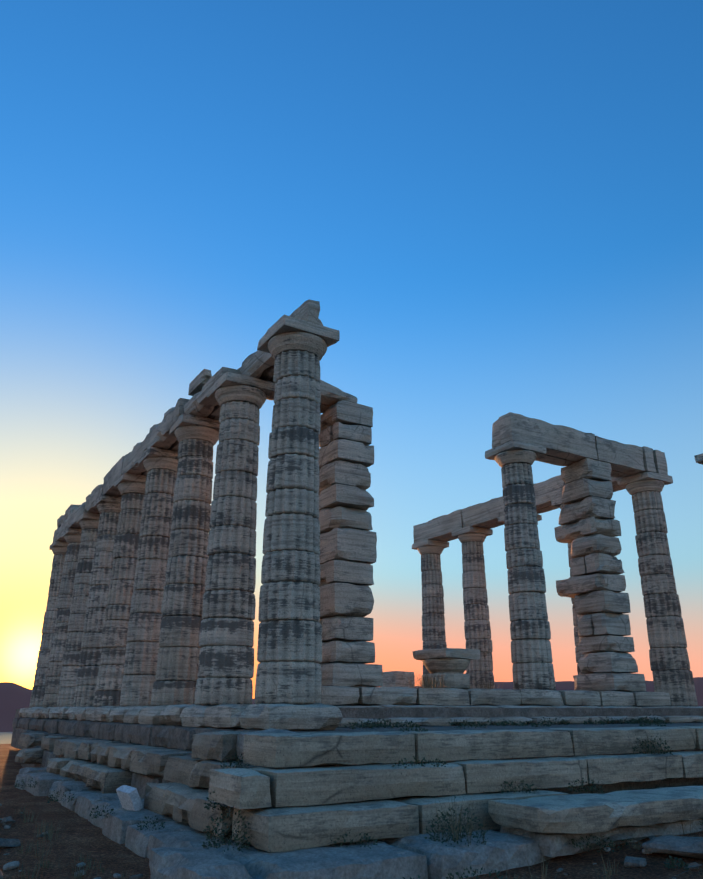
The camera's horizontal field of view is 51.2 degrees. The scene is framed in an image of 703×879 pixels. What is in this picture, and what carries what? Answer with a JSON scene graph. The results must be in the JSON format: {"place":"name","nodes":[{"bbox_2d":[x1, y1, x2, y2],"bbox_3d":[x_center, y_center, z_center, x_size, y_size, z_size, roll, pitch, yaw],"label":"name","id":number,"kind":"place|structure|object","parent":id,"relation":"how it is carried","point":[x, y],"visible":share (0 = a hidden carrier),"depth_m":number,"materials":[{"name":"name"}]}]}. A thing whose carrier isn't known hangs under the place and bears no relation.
{"place":"outdoors","nodes":[
{"label":"outdoors","id":0,"kind":"place"},
{"bbox_2d":[0,732,12,743],"bbox_3d":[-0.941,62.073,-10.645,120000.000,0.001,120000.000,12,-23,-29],"label":"sea","id":1,"kind":"structure","parent":0,"point":[5,737],"depth_m":1752.55,"materials":[{"name":"grey"}]},
{"bbox_2d":[0,677,702,878],"bbox_3d":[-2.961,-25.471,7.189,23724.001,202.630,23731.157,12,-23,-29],"label":"terrain","id":2,"kind":"structure","parent":0,"point":[82,836],"depth_m":8.45,"materials":[{"name":"brown soil"}]},
{"bbox_2d":[12,718,262,798],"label":"stone steps","id":3,"kind":"structure","parent":2,"relation":"on","point":[179,737],"depth_m":15.02,"materials":[{"name":"grey stone"}]},
{"bbox_2d":[15,731,264,836],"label":"steps","id":4,"kind":"structure","parent":2,"relation":"on","point":[105,766],"depth_m":10.89,"materials":[{"name":"stone"}]},
{"bbox_2d":[15,728,295,863],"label":"stone steps","id":5,"kind":"structure","parent":2,"relation":"on","point":[119,825],"depth_m":9.43,"materials":[{"name":"grey stone"}]},
{"bbox_2d":[116,785,142,810],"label":"stone block","id":6,"kind":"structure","parent":5,"relation":"on","point":[129,797],"depth_m":9.98,"materials":[{"name":"white stone"}]},
{"bbox_2d":[0,804,675,878],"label":"small rocks","id":7,"kind":"object","parent":2,"relation":"on","point":[10,865],"visible":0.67,"depth_m":7.58,"materials":[{"name":"grey stone"}]},
{"bbox_2d":[0,816,700,878],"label":"small rocks","id":8,"kind":"object","parent":2,"relation":"on","point":[630,861],"visible":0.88,"depth_m":7.12,"materials":[{"name":"grey stone"}]},
{"bbox_2d":[0,672,702,878],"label":"dry grass","id":9,"kind":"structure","parent":2,"relation":"on","point":[50,827],"depth_m":7.62,"materials":[{"name":"brown plant"}]},
{"bbox_2d":[0,835,702,878],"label":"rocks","id":10,"kind":"object","parent":2,"relation":"on","point":[690,847],"visible":1,"depth_m":7.09,"materials":[{"name":"grey stone"}]},
{"bbox_2d":[11,708,702,794],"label":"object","id":11,"kind":"object","parent":2,"relation":"on","point":[375,713],"visible":0.08,"depth_m":13.04,"materials":[{"name":"grey stone"}]},
{"bbox_2d":[19,686,702,730],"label":"stylobate","id":12,"kind":"object","parent":11,"relation":"on","point":[325,714],"visible":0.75,"depth_m":13.93,"materials":[{"name":"stone"}]},
{"bbox_2d":[29,541,67,707],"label":"column","id":13,"kind":"structure","parent":12,"relation":"on","point":[58,549],"depth_m":27.66,"materials":[{"name":"stone"}]},
{"bbox_2d":[43,528,81,707],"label":"column","id":14,"kind":"structure","parent":12,"relation":"on","point":[72,536],"depth_m":25.66,"materials":[{"name":"stone"}]},
{"bbox_2d":[57,512,99,706],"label":"column","id":15,"kind":"structure","parent":12,"relation":"on","point":[87,522],"depth_m":23.61,"materials":[{"name":"stone"}]},
{"bbox_2d":[73,495,121,706],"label":"column","id":16,"kind":"structure","parent":12,"relation":"on","point":[108,507],"depth_m":21.60,"materials":[{"name":"stone"}]},
{"bbox_2d":[93,473,146,706],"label":"column","id":17,"kind":"structure","parent":12,"relation":"on","point":[131,489],"depth_m":19.54,"materials":[{"name":"stone"}]},
{"bbox_2d":[53,299,357,541],"bbox_3d":[-5.188,0.861,21.720,3.199,1.065,21.147,12,-23,-29],"label":"architrave","id":18,"kind":"object","parent":17,"relation":"on","point":[258,364],"visible":0.44,"depth_m":16.46,"materials":[{"name":"stone"}]},
{"bbox_2d":[120,446,178,706],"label":"column","id":19,"kind":"structure","parent":12,"relation":"on","point":[160,465],"depth_m":17.52,"materials":[{"name":"stone"}]},
{"bbox_2d":[151,413,220,705],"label":"column","id":20,"kind":"structure","parent":12,"relation":"on","point":[197,437],"depth_m":15.50,"materials":[{"name":"stone"}]},
{"bbox_2d":[194,372,274,705],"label":"column","id":21,"kind":"structure","parent":12,"relation":"on","point":[226,660],"depth_m":13.42,"materials":[{"name":"stone"}]},
{"bbox_2d":[255,314,339,703],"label":"column","id":22,"kind":"structure","parent":12,"relation":"on","point":[289,653],"depth_m":11.39,"materials":[{"name":"stone"}]},
{"bbox_2d":[318,400,382,705],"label":"stone pillar","id":23,"kind":"structure","parent":12,"relation":"on","point":[348,551],"depth_m":14.61,"materials":[{"name":"stone"}]},
{"bbox_2d":[412,648,479,688],"bbox_3d":[1.994,4.821,15.412,1.046,0.798,1.048,15,-25,-35],"label":"column capital","id":24,"kind":"object","parent":12,"relation":"on","point":[453,663],"visible":0.85,"depth_m":15.06,"materials":[{"name":"stone"}]},
{"bbox_2d":[485,439,555,689],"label":"column","id":25,"kind":"structure","parent":12,"relation":"on","point":[531,651],"depth_m":17.12,"materials":[{"name":"stone"}]},
{"bbox_2d":[554,458,645,692],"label":"stone pillar","id":26,"kind":"structure","parent":12,"relation":"on","point":[589,529],"depth_m":18.32,"materials":[{"name":"stone"}]},
{"bbox_2d":[617,472,697,705],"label":"column","id":27,"kind":"structure","parent":12,"relation":"on","point":[672,673],"depth_m":19.42,"materials":[{"name":"stone"}]},
{"bbox_2d":[413,412,667,542],"bbox_3d":[3.592,1.777,23.840,5.835,0.812,11.096,12,-23,-29],"label":"architrave","id":28,"kind":"object","parent":27,"relation":"on","point":[566,446],"visible":0.62,"depth_m":20.05,"materials":[{"name":"stone"}]},
{"bbox_2d":[381,671,414,687],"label":"block","id":29,"kind":"structure","parent":11,"relation":"on","point":[392,679],"depth_m":28.83,"materials":[{"name":"stone"}]},
{"bbox_2d":[412,539,448,673],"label":"column","id":30,"kind":"structure","parent":11,"relation":"on","point":[430,551],"depth_m":27.95,"materials":[{"name":"stone"}]},
{"bbox_2d":[451,526,494,688],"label":"column","id":31,"kind":"structure","parent":11,"relation":"on","point":[477,628],"depth_m":25.70,"materials":[{"name":"stone"}]},
{"bbox_2d":[497,514,541,522],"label":"column","id":32,"kind":"structure","parent":11,"relation":"on","point":[501,519],"depth_m":24.80,"materials":[{"name":"stone"}]},
{"bbox_2d":[551,497,588,674],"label":"column","id":33,"kind":"structure","parent":11,"relation":"on","point":[557,502],"depth_m":21.55,"materials":[{"name":"stone"}]},
{"bbox_2d":[694,453,702,464],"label":"column","id":34,"kind":"structure","parent":11,"relation":"on","point":[699,458],"depth_m":18.85,"materials":[{"name":"stone"}]},
{"bbox_2d":[14,714,702,878],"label":"weeds","id":35,"kind":"object","parent":2,"relation":"on","point":[658,722],"visible":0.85,"depth_m":8.29,"materials":[{"name":"plant"}]},
{"bbox_2d":[149,819,702,878],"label":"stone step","id":36,"kind":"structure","parent":2,"relation":"on","point":[422,857],"depth_m":6.86,"materials":[{"name":"grey stone"}]},
{"bbox_2d":[208,726,702,851],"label":"steps","id":37,"kind":"structure","parent":36,"relation":"on","point":[298,791],"depth_m":8.10,"materials":[{"name":"stone"}]},
{"bbox_2d":[0,0,702,698],"label":"sky","id":38,"kind":"structure","parent":0,"point":[494,208],"materials":[{"name":"blue"}]}
]}

